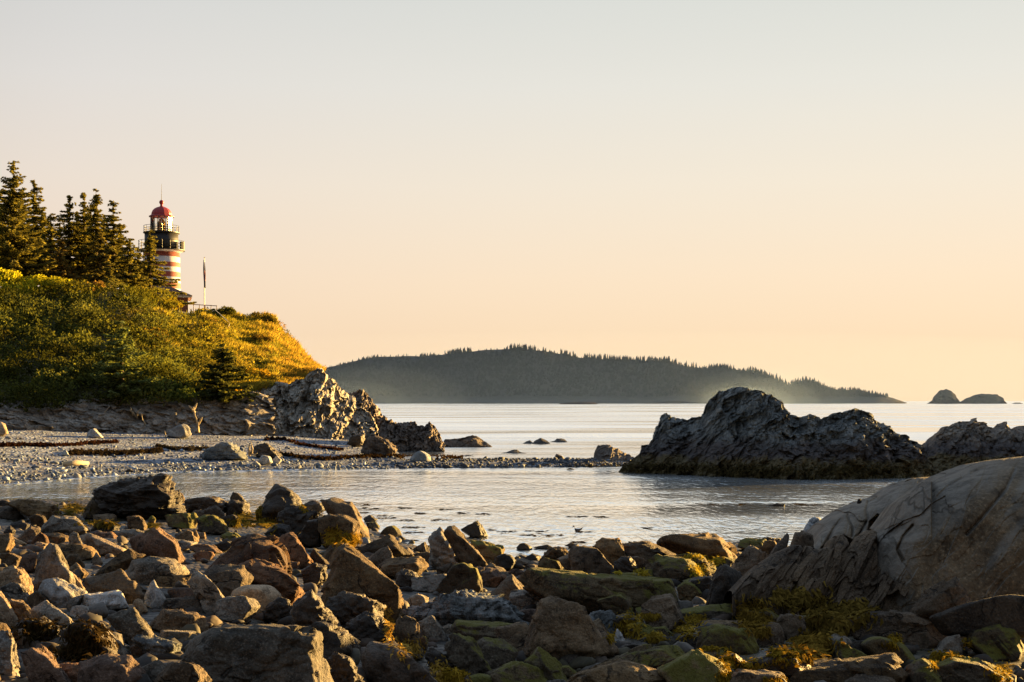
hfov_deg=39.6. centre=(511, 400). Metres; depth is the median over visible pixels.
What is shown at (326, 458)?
seaweed wrack
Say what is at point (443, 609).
boulder
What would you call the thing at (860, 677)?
stone
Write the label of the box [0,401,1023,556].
sea water
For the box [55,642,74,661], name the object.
boulder
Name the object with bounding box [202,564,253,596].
stone
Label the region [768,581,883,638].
rockweed
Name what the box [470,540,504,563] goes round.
boulder
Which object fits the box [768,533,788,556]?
bedrock
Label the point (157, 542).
boulder
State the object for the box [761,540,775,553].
stone
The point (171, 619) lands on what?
boulder
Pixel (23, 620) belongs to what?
boulder
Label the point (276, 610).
boulder
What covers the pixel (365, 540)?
stone
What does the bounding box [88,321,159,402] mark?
spruce tree
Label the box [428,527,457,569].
boulder
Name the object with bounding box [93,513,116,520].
boulder
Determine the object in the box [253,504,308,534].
rockweed
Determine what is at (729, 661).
rockweed
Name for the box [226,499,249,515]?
boulder
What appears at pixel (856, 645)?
stone
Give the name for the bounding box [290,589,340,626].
boulder
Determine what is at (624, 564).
boulder
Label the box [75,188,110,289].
spruce tree
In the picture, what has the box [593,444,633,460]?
rock outcrop
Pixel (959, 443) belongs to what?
sea stack
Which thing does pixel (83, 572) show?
boulder
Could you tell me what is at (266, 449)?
boulder
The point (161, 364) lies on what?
shrub thicket
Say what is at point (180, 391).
shrub
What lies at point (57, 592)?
boulder
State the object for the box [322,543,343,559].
boulder
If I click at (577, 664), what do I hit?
shore cobbles
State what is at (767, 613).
stone
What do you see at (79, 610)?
boulder
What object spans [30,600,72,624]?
boulder
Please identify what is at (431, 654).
boulder
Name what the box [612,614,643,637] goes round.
stone
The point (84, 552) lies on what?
boulder
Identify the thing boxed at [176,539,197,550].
rock slab
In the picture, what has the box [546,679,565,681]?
stone
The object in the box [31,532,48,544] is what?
boulder
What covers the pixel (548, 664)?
boulder
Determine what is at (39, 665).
boulder
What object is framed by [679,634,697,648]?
stone
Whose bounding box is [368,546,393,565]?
boulder
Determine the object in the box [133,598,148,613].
stone
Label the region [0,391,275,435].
cliff
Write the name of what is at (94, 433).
boulder
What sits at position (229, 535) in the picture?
rock slab
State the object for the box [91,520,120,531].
boulder
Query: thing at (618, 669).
boulder
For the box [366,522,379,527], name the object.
stone
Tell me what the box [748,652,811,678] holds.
stone
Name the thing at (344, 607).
boulder
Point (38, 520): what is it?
boulder
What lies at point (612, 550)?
boulder
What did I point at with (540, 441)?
islet
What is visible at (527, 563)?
boulder
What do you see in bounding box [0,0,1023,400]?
sky
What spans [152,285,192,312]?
keeper house
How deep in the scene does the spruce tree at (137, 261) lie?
142.77 m
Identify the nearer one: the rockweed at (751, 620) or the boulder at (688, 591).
the rockweed at (751, 620)
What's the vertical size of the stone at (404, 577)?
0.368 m
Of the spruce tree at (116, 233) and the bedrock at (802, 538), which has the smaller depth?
the bedrock at (802, 538)
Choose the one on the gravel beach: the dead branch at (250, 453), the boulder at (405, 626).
the dead branch at (250, 453)
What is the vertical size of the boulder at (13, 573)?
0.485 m
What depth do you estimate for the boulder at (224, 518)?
34.58 m
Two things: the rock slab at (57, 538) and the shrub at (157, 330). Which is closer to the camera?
the rock slab at (57, 538)
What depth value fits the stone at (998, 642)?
16.83 m
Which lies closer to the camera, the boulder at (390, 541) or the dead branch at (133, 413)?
the boulder at (390, 541)
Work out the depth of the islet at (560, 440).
118.02 m
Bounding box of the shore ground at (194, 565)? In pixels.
[0,499,849,679]
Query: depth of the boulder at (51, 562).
18.34 m
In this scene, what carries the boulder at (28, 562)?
on the shore ground at (194, 565)
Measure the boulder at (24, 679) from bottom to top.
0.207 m
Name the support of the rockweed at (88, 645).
on the shore ground at (194, 565)
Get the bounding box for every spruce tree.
[0,160,57,282]
[0,194,10,284]
[1,225,45,288]
[7,191,37,260]
[16,180,59,284]
[37,212,49,266]
[41,213,70,273]
[44,218,73,269]
[44,239,81,288]
[55,195,90,289]
[67,211,89,290]
[68,192,92,283]
[73,207,104,277]
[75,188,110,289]
[79,232,122,289]
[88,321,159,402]
[95,200,134,285]
[100,214,123,254]
[101,262,119,291]
[109,229,138,283]
[114,238,152,291]
[132,247,157,282]
[140,230,195,304]
[195,344,258,403]
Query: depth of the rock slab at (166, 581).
19.29 m
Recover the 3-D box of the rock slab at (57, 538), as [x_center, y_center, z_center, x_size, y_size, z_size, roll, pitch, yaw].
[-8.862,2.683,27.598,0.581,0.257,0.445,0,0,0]
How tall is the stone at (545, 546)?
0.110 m
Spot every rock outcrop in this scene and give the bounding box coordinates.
[92,473,186,519]
[444,435,491,446]
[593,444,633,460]
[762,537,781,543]
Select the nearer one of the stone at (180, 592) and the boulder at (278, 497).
the stone at (180, 592)
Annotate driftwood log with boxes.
[63,460,88,466]
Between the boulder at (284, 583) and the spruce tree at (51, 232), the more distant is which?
the spruce tree at (51, 232)
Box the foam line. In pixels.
[0,469,329,485]
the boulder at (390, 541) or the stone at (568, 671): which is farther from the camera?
the boulder at (390, 541)
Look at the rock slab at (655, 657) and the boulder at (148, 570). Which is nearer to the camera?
the rock slab at (655, 657)
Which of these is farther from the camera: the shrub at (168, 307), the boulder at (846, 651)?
the shrub at (168, 307)
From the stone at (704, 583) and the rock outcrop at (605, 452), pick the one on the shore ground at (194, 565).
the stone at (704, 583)
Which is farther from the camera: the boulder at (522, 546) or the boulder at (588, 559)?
the boulder at (522, 546)
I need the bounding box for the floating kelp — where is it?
[357,503,817,542]
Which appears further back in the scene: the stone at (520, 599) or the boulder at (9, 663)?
the stone at (520, 599)
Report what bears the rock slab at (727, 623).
on the shore ground at (194, 565)
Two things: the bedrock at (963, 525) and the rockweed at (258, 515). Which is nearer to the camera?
the bedrock at (963, 525)
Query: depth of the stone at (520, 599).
20.68 m
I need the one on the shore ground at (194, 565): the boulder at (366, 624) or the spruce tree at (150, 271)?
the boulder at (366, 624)
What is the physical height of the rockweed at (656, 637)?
0.579 m
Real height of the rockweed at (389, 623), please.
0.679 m
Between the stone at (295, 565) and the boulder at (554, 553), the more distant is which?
the boulder at (554, 553)
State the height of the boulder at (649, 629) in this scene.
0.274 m
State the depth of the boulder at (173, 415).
95.06 m
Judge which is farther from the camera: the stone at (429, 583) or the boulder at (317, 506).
the boulder at (317, 506)
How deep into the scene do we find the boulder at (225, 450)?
74.91 m
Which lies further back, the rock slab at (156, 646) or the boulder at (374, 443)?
the boulder at (374, 443)
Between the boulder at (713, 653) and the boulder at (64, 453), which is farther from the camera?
the boulder at (64, 453)
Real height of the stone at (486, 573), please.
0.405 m
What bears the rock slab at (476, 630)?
on the shore ground at (194, 565)
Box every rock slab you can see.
[5,499,61,520]
[43,533,68,543]
[68,531,81,543]
[81,533,126,555]
[113,529,142,537]
[131,634,181,655]
[154,574,190,586]
[159,630,195,642]
[160,595,204,612]
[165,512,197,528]
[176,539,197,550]
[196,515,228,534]
[220,531,240,539]
[279,532,313,568]
[353,637,360,649]
[413,542,429,551]
[449,620,512,640]
[518,567,679,614]
[599,644,684,668]
[635,607,640,613]
[636,636,680,646]
[681,603,738,619]
[698,620,741,627]
[706,564,741,604]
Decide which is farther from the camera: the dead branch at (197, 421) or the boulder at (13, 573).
the dead branch at (197, 421)
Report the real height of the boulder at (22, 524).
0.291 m
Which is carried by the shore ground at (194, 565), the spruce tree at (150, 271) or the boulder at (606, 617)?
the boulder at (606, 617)
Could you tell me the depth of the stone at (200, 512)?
36.86 m
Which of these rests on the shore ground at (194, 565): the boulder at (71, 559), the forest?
the boulder at (71, 559)
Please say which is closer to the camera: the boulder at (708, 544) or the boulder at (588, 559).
the boulder at (588, 559)
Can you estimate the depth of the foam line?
67.14 m
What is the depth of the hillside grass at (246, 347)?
119.90 m
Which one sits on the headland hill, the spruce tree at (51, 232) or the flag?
the spruce tree at (51, 232)
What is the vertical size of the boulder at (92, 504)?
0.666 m
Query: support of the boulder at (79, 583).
on the shore ground at (194, 565)
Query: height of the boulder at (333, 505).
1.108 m
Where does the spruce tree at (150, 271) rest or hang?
on the headland hill
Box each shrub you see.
[0,267,35,289]
[28,274,67,289]
[82,280,105,291]
[133,285,158,301]
[138,327,169,342]
[143,376,198,400]
[159,297,183,309]
[210,305,236,315]
[244,366,275,379]
[250,311,277,324]
[251,334,271,341]
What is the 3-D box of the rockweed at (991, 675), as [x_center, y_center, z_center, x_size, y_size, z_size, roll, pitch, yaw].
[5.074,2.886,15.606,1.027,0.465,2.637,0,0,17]
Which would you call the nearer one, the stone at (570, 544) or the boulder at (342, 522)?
the boulder at (342, 522)
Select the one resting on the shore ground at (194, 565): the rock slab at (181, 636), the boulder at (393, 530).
the rock slab at (181, 636)
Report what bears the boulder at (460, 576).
on the shore cobbles at (577, 664)
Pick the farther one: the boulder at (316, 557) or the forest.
the forest
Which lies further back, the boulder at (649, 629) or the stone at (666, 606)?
the stone at (666, 606)
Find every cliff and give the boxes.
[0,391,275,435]
[239,368,378,439]
[347,389,382,429]
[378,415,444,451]
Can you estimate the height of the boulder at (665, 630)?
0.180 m
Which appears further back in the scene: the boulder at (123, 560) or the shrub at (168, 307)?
the shrub at (168, 307)
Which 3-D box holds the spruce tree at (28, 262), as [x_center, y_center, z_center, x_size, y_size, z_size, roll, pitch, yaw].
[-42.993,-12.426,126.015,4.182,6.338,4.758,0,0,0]
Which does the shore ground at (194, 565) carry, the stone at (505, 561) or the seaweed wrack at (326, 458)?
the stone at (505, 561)
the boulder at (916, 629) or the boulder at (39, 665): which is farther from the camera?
the boulder at (916, 629)
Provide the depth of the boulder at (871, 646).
16.18 m
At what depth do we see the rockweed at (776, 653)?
15.04 m
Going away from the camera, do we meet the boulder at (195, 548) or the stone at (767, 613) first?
the stone at (767, 613)
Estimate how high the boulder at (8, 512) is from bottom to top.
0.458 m
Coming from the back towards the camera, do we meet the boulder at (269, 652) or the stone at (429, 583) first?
the stone at (429, 583)
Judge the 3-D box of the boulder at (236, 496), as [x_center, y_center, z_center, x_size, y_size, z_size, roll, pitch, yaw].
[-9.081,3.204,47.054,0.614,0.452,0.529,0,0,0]
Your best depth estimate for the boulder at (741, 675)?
13.47 m
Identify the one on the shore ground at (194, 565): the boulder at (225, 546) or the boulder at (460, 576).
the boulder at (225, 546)
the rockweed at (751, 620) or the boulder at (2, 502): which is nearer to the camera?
the rockweed at (751, 620)
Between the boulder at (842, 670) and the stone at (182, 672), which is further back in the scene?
the boulder at (842, 670)
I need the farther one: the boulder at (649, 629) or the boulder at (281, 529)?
the boulder at (281, 529)
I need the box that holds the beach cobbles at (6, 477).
[0,429,630,483]
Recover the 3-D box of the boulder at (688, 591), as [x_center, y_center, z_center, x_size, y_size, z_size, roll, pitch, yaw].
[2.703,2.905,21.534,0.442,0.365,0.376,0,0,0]
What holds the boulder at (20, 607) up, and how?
on the shore ground at (194, 565)
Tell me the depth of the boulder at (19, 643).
13.32 m
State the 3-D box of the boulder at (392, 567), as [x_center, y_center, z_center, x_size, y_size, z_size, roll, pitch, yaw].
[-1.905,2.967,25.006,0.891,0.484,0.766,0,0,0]
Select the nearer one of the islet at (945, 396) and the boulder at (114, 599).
the boulder at (114, 599)
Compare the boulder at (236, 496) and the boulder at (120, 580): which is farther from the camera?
the boulder at (236, 496)
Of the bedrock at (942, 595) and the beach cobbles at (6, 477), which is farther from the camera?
the beach cobbles at (6, 477)
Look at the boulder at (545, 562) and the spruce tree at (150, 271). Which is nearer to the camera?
the boulder at (545, 562)
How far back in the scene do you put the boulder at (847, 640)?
16.13 m
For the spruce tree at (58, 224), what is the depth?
142.88 m
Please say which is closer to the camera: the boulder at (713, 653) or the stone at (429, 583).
the boulder at (713, 653)
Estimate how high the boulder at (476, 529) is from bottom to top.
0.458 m
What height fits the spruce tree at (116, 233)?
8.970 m
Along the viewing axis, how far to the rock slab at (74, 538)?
26.40 m
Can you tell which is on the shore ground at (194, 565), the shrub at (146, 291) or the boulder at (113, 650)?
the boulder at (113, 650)
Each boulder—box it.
[0,422,8,435]
[0,499,9,505]
[0,505,27,519]
[0,553,21,566]
[0,565,33,594]
[0,582,28,602]
[0,591,17,631]
[0,629,19,679]
[1,677,28,681]
[3,526,15,534]
[8,599,33,621]
[10,520,29,529]
[14,538,26,545]
[14,628,29,648]
[15,618,60,642]
[17,526,40,542]
[18,552,38,572]
[20,643,71,681]
[27,591,52,607]
[29,514,46,527]
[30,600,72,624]
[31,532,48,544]
[32,543,75,590]
[36,542,47,548]
[38,578,87,606]
[40,515,90,534]
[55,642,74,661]
[58,662,78,681]
[59,543,99,560]
[60,618,117,658]
[61,450,68,455]
[61,513,83,521]
[65,554,84,566]
[65,603,72,610]
[69,562,88,578]
[69,605,88,617]
[74,574,84,589]
[81,590,128,609]
[83,497,100,518]
[84,568,146,603]
[86,428,102,437]
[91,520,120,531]
[92,552,102,564]
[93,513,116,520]
[94,531,116,538]
[94,548,144,575]
[106,607,155,645]
[109,631,129,654]
[126,556,189,584]
[127,515,146,529]
[129,527,185,563]
[129,644,142,656]
[142,660,166,681]
[144,580,165,608]
[148,516,155,522]
[150,609,208,632]
[167,424,191,438]
[169,412,176,423]
[175,529,198,541]
[179,623,333,681]
[184,496,228,512]
[186,571,223,612]
[187,544,222,552]
[198,532,206,538]
[200,442,247,459]
[204,505,224,517]
[207,533,291,576]
[214,541,231,550]
[221,515,237,526]
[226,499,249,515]
[230,492,246,501]
[230,585,280,614]
[238,558,304,604]
[253,443,283,457]
[258,455,272,464]
[259,484,301,522]
[262,597,291,623]
[264,523,291,536]
[272,456,281,463]
[276,504,317,535]
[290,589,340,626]
[297,519,320,547]
[301,563,327,585]
[304,500,324,513]
[310,549,328,564]
[317,513,360,547]
[320,497,369,538]
[321,543,404,622]
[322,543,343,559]
[325,590,386,625]
[327,651,364,681]
[345,611,392,642]
[347,434,364,446]
[356,534,409,556]
[360,641,437,681]
[361,434,396,455]
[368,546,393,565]
[379,556,428,578]
[380,525,401,535]
[392,615,420,659]
[402,548,414,556]
[402,589,529,625]
[410,451,430,461]
[413,552,429,563]
[418,615,447,640]
[420,636,427,652]
[424,647,454,668]
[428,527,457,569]
[435,563,482,593]
[436,563,451,573]
[444,525,487,566]
[444,633,490,673]
[461,520,487,537]
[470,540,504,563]
[470,673,492,681]
[477,637,518,669]
[485,563,508,575]
[486,661,547,681]
[487,574,506,587]
[490,574,523,599]
[515,558,537,568]
[516,543,531,549]
[523,595,618,659]
[524,553,540,560]
[524,647,566,680]
[538,546,567,563]
[538,557,564,569]
[556,554,570,570]
[566,657,666,681]
[568,545,614,573]
[589,610,616,633]
[592,537,625,563]
[596,592,632,614]
[613,556,638,572]
[618,641,646,648]
[622,541,675,562]
[630,622,663,638]
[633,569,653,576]
[645,554,700,582]
[653,626,673,635]
[656,532,737,558]
[657,649,727,681]
[669,553,715,575]
[677,581,701,600]
[696,624,759,654]
[703,648,724,657]
[729,669,785,681]
[731,545,768,575]
[756,622,784,645]
[776,614,808,639]
[788,653,907,681]
[803,517,820,531]
[831,634,851,645]
[833,639,867,658]
[847,610,946,648]
[860,636,915,667]
[905,658,942,681]
[926,634,962,661]
[937,654,1013,681]
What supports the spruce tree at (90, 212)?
on the headland hill
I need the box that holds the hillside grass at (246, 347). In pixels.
[150,301,326,403]
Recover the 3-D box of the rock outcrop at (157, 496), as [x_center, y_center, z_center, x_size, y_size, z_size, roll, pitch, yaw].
[-9.672,2.514,36.825,2.542,1.295,2.135,0,0,0]
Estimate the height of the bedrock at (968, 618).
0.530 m
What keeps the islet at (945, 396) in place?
on the sea water
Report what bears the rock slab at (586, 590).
on the shore ground at (194, 565)
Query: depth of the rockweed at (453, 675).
13.38 m
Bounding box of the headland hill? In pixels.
[0,289,210,406]
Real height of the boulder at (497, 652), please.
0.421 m
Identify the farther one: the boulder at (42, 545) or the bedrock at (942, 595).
the boulder at (42, 545)
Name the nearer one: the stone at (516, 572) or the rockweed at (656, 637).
the rockweed at (656, 637)
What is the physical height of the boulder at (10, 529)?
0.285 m
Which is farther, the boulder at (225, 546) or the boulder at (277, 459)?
the boulder at (277, 459)
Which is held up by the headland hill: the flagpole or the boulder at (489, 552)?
the flagpole
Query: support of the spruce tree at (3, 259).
on the headland hill
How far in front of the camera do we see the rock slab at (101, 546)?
25.15 m
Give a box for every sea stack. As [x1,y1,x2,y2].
[606,387,942,479]
[922,418,1023,470]
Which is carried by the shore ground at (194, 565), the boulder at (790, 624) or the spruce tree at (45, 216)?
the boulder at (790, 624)
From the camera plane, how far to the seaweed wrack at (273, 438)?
89.51 m
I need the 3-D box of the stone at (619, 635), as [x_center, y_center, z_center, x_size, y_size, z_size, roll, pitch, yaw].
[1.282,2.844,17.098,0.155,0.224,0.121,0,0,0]
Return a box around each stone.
[0,533,14,552]
[0,622,11,634]
[77,653,145,681]
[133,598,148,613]
[154,662,211,681]
[167,587,193,597]
[192,509,204,516]
[193,551,214,560]
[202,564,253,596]
[213,595,260,623]
[291,561,299,568]
[305,548,317,551]
[310,621,353,659]
[360,537,370,543]
[363,515,377,520]
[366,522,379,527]
[396,569,418,586]
[406,594,428,605]
[411,574,446,592]
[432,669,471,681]
[442,624,451,633]
[475,566,500,586]
[494,553,515,569]
[495,622,528,650]
[508,569,522,576]
[509,589,540,609]
[520,609,535,622]
[533,545,549,548]
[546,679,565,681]
[558,654,579,663]
[562,665,575,676]
[565,543,577,546]
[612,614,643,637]
[614,629,624,640]
[632,556,646,568]
[641,593,684,630]
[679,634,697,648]
[688,576,711,591]
[717,557,734,566]
[718,653,745,670]
[737,538,765,548]
[739,608,778,622]
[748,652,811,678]
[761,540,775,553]
[770,503,784,505]
[844,673,894,681]
[850,640,869,655]
[965,624,1023,661]
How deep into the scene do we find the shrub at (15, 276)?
115.37 m
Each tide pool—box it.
[739,648,769,661]
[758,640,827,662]
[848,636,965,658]
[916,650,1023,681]
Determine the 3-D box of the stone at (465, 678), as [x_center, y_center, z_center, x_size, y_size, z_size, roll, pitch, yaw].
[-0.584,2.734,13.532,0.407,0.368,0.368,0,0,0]
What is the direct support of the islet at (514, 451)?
on the sea water
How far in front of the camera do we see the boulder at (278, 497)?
37.22 m
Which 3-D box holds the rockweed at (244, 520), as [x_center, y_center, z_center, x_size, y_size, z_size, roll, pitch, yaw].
[-8.641,2.718,35.882,5.614,1.443,26.473,0,0,-17]
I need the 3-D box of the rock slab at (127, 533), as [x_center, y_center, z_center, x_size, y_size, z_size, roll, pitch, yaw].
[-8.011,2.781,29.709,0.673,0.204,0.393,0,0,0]
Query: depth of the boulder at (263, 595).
17.22 m
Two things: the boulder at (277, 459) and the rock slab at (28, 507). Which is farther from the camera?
the boulder at (277, 459)
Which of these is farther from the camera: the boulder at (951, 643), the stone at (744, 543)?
the stone at (744, 543)
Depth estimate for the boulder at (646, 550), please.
28.50 m
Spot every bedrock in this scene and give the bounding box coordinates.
[724,528,908,635]
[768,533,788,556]
[789,530,813,547]
[807,477,927,549]
[870,456,1023,643]
[909,576,970,618]
[929,594,1023,637]
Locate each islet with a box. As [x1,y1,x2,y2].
[504,449,522,452]
[532,438,549,443]
[552,438,566,441]
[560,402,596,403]
[927,389,959,403]
[956,394,1006,403]
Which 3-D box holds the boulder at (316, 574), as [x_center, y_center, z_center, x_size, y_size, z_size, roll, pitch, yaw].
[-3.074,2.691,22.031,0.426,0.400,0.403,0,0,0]
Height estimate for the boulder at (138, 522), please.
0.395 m
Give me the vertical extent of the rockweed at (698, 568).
0.890 m
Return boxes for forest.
[324,343,888,396]
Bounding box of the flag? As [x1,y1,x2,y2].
[203,260,205,287]
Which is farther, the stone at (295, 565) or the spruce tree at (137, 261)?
the spruce tree at (137, 261)
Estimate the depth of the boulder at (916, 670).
14.51 m
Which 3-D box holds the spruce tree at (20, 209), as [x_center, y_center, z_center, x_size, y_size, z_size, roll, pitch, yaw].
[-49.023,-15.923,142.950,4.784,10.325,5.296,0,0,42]
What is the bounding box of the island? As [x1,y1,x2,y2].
[327,349,905,403]
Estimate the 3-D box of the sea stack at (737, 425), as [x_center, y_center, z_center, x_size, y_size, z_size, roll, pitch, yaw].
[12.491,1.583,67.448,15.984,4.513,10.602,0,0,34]
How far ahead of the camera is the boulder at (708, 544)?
27.96 m
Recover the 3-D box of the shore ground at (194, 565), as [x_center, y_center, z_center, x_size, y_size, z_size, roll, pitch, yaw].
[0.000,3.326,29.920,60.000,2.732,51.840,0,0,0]
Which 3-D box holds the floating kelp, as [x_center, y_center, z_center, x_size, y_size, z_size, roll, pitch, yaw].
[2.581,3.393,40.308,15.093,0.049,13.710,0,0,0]
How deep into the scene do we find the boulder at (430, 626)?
17.33 m
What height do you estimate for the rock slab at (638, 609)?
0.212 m
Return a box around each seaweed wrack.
[0,439,118,446]
[68,446,164,457]
[154,443,208,450]
[263,436,343,450]
[279,451,463,460]
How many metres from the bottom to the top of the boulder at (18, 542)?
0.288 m
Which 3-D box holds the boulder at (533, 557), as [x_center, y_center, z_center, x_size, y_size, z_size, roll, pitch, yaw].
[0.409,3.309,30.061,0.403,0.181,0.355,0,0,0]
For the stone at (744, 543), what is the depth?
31.56 m
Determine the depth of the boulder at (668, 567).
24.16 m
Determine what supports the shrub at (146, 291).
on the headland hill
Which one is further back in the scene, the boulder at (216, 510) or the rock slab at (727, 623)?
the boulder at (216, 510)
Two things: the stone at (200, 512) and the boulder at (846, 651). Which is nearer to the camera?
the boulder at (846, 651)
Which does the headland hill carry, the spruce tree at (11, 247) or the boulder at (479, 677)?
the spruce tree at (11, 247)
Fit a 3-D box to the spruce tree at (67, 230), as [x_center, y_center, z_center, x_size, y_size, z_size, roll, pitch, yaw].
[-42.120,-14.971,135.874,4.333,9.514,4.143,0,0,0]
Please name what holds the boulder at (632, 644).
on the shore ground at (194, 565)
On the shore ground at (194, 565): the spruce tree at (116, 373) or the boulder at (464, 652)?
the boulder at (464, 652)
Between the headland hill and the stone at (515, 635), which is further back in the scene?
the headland hill
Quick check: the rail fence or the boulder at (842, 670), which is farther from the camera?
the rail fence
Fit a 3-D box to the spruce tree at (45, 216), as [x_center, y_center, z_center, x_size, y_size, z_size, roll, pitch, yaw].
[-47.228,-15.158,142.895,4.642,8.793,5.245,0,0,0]
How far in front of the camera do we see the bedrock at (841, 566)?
18.89 m
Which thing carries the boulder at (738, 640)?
on the shore ground at (194, 565)
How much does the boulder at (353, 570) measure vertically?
1.086 m
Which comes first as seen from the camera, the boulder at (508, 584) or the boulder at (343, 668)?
the boulder at (343, 668)
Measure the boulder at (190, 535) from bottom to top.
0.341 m
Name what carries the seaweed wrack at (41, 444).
on the gravel beach
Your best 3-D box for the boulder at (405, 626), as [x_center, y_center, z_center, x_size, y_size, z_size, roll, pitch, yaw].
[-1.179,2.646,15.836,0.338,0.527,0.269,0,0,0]
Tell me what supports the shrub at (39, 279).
on the headland hill
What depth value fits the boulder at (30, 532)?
27.69 m
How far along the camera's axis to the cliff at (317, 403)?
103.27 m
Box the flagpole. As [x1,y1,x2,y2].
[204,257,204,308]
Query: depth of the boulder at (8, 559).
22.45 m
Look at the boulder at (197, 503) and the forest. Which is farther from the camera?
the forest
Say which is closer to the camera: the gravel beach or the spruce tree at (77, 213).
the gravel beach
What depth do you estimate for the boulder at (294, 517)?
32.68 m
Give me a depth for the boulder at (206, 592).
16.56 m
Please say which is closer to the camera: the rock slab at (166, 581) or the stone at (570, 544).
the rock slab at (166, 581)
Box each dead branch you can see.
[130,407,145,425]
[188,403,202,431]
[248,442,256,455]
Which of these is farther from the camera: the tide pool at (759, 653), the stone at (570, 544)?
the stone at (570, 544)
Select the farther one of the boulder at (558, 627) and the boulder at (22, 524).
the boulder at (22, 524)
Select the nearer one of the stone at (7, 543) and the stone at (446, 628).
the stone at (446, 628)
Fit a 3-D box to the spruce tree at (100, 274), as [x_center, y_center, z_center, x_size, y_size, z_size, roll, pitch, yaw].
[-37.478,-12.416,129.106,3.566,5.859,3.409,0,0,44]
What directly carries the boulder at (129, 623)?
on the shore ground at (194, 565)
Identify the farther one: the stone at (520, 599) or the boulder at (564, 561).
the boulder at (564, 561)
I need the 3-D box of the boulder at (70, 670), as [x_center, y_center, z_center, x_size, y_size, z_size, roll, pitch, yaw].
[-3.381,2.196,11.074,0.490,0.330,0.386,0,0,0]
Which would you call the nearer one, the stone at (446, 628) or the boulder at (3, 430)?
the stone at (446, 628)
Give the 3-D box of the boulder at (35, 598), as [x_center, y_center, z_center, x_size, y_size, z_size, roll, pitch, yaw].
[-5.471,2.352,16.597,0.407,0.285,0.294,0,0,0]
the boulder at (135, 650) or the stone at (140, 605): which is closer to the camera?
the boulder at (135, 650)
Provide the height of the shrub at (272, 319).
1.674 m
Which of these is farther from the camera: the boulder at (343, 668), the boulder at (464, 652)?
the boulder at (464, 652)
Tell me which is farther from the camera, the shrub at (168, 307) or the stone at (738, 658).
the shrub at (168, 307)
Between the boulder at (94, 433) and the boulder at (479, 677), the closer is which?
the boulder at (479, 677)
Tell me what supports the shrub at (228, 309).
on the headland hill
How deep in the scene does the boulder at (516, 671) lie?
14.01 m
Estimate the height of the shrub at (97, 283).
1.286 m
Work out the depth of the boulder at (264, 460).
72.78 m
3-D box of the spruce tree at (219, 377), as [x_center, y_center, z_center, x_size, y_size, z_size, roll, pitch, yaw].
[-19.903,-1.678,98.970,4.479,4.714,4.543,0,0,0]
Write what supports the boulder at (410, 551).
on the shore ground at (194, 565)
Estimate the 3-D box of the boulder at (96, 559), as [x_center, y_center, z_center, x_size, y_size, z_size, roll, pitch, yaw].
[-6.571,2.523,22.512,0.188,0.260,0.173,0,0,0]
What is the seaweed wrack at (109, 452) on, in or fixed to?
on the gravel beach
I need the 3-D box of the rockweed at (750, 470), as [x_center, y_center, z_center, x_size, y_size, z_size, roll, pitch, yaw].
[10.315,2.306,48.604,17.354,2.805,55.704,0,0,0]
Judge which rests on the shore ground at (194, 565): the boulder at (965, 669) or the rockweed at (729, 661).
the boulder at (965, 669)
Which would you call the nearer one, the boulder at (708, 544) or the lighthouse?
the boulder at (708, 544)
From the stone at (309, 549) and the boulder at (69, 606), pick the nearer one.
the boulder at (69, 606)
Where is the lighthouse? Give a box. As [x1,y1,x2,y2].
[138,184,184,290]
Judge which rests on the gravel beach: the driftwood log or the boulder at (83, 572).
the driftwood log
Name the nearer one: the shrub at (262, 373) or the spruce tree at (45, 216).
the shrub at (262, 373)
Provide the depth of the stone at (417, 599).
20.54 m
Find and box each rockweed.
[6,611,121,663]
[54,501,264,532]
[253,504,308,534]
[320,525,368,549]
[382,607,449,681]
[435,665,471,681]
[545,459,976,481]
[603,608,708,645]
[614,552,726,582]
[696,645,770,681]
[731,592,777,640]
[760,632,972,681]
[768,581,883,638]
[775,628,845,668]
[925,659,1021,681]
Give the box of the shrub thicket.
[0,276,312,411]
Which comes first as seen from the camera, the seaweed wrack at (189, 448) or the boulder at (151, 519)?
the boulder at (151, 519)
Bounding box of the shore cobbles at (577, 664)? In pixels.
[0,502,1023,681]
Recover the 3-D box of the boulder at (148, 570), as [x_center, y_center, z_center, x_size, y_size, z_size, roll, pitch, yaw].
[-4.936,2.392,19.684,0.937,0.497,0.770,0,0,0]
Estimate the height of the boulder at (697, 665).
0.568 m
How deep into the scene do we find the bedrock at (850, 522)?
23.15 m
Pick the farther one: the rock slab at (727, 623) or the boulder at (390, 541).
the boulder at (390, 541)
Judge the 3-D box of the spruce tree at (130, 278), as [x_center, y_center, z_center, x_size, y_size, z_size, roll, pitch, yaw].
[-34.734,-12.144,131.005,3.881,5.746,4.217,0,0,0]
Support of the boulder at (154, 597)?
on the shore ground at (194, 565)
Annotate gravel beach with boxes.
[0,429,627,483]
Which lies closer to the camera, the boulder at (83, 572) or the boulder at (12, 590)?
the boulder at (12, 590)
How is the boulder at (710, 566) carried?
on the shore ground at (194, 565)
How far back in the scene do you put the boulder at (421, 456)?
75.39 m
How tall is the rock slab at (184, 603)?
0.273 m
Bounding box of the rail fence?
[188,304,216,310]
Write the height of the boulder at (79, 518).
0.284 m
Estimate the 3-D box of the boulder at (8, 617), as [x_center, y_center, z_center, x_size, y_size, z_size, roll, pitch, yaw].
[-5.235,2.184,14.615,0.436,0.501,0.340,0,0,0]
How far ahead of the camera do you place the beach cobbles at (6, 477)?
72.81 m

